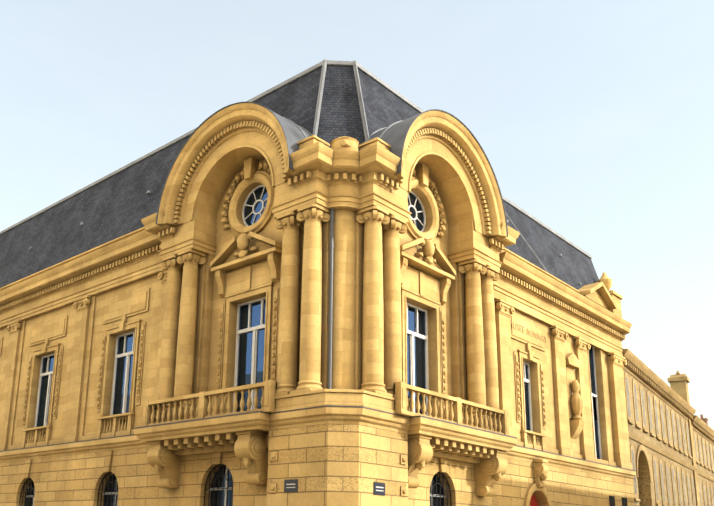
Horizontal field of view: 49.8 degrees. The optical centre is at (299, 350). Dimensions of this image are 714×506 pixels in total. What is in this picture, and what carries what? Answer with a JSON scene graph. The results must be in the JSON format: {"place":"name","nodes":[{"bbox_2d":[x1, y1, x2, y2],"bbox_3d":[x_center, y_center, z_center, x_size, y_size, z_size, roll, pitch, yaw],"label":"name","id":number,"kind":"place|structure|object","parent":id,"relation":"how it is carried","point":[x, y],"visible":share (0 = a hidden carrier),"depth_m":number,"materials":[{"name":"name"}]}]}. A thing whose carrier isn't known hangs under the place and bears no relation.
{"place":"outdoors","nodes":[
{"label":"outdoors","id":0,"kind":"place"},
{"bbox_2d":[0,424,634,505],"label":"ground-floor wall","id":1,"kind":"structure","parent":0,"point":[336,465],"depth_m":29.38,"materials":[{"name":"beige stone"}]},
{"bbox_2d":[0,159,614,462],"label":"wall","id":2,"kind":"structure","parent":1,"relation":"on","point":[343,324],"depth_m":32.29,"materials":[{"name":"beige stone"}]},
{"bbox_2d":[33,185,601,505],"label":"museum window frames","id":3,"kind":"structure","parent":2,"relation":"in","point":[255,329],"depth_m":31.06,"materials":[{"name":"white wood"}]},
{"bbox_2d":[25,187,599,505],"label":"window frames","id":4,"kind":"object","parent":3,"relation":"in","point":[245,359],"visible":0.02,"depth_m":30.47,"materials":[{"name":"blue glass"}]},
{"bbox_2d":[0,405,634,470],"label":"museum lead flashing","id":5,"kind":"object","parent":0,"point":[317,407],"visible":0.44,"depth_m":28.30,"materials":[{"name":"grey metal"}]},
{"bbox_2d":[19,464,626,505],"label":"arched window grilles","id":6,"kind":"object","parent":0,"point":[218,488],"visible":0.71,"depth_m":29.14,"materials":[{"name":"black metal"}]},
{"bbox_2d":[41,416,626,505],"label":"dark museum interior","id":7,"kind":"object","parent":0,"point":[609,496],"depth_m":40.04,"materials":[{"name":"black"}]},
{"bbox_2d":[0,0,713,429],"label":"sky","id":8,"kind":"structure","parent":0,"point":[593,118],"materials":[{"name":"blue"}]},
{"bbox_2d":[510,322,546,342],"bbox_3d":[10.794,-0.854,36.097,0.024,0.322,3.762,-11,-19,42],"label":"carved lettering","id":9,"kind":"object","parent":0,"point":[536,335],"visible":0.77,"depth_m":36.08},
{"bbox_2d":[530,494,537,505],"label":"red door","id":10,"kind":"structure","parent":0,"point":[533,501],"depth_m":34.68,"materials":[{"name":"red wood"}]},
{"bbox_2d":[623,369,713,505],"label":"neighbour building walls","id":11,"kind":"structure","parent":0,"point":[646,492],"depth_m":51.83,"materials":[{"name":"beige stone"}]},
{"bbox_2d":[622,349,713,505],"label":"building trim","id":12,"kind":"structure","parent":11,"relation":"attached to","point":[674,395],"depth_m":54.86,"materials":[{"name":"beige stone"}]},
{"bbox_2d":[626,377,713,505],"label":"neighbour window recesses","id":13,"kind":"object","parent":11,"relation":"attached to","point":[637,419],"visible":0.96,"depth_m":53.72,"materials":[{"name":"beige stone"}]},
{"bbox_2d":[700,414,707,424],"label":"chimney stacks","id":14,"kind":"object","parent":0,"point":[705,420],"visible":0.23,"depth_m":90.35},
{"bbox_3d":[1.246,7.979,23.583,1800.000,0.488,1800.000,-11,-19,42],"label":"ground","id":15,"kind":"structure","parent":0,"visible":0},
{"bbox_2d":[0,103,635,505],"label":"building facade","id":16,"kind":"structure","parent":15,"relation":"on","point":[382,295],"depth_m":30.88,"materials":[{"name":"beige stone"}]},
{"bbox_2d":[0,66,598,289],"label":"slate roof","id":17,"kind":"structure","parent":16,"relation":"on","point":[119,204],"depth_m":39.73,"materials":[{"name":"grey stone"}]},
{"bbox_2d":[0,59,591,284],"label":"roof trim","id":18,"kind":"structure","parent":17,"relation":"on","point":[324,63],"depth_m":33.16,"materials":[{"name":"grey metal"}]},
{"bbox_2d":[0,121,626,496],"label":"museum stone carving","id":19,"kind":"object","parent":16,"relation":"attached to","point":[251,451],"visible":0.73,"depth_m":30.05},
{"bbox_2d":[327,209,333,388],"bbox_3d":[0.997,1.205,25.511,0.168,13.550,0.168,-11,-19,42],"label":"drainpipe","id":20,"kind":"object","parent":16,"relation":"attached to","point":[330,316],"visible":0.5,"depth_m":26.18,"materials":[{"name":"grey metal"}]},
{"bbox_2d":[156,102,507,237],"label":"arched dormer roofs","id":21,"kind":"structure","parent":16,"relation":"on","point":[394,136],"depth_m":28.22,"materials":[{"name":"grey metal"}]},
{"bbox_2d":[284,479,384,495],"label":"street signs","id":22,"kind":"object","parent":16,"relation":"attached to","point":[295,482],"visible":0.89,"depth_m":24.80,"materials":[{"name":"black metal"}]},
{"bbox_2d":[317,65,364,150],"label":"museum roof slate scales","id":23,"kind":"object","parent":16,"relation":"on","point":[340,114],"visible":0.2,"depth_m":30.10,"materials":[{"name":"grey stone"}]}
]}

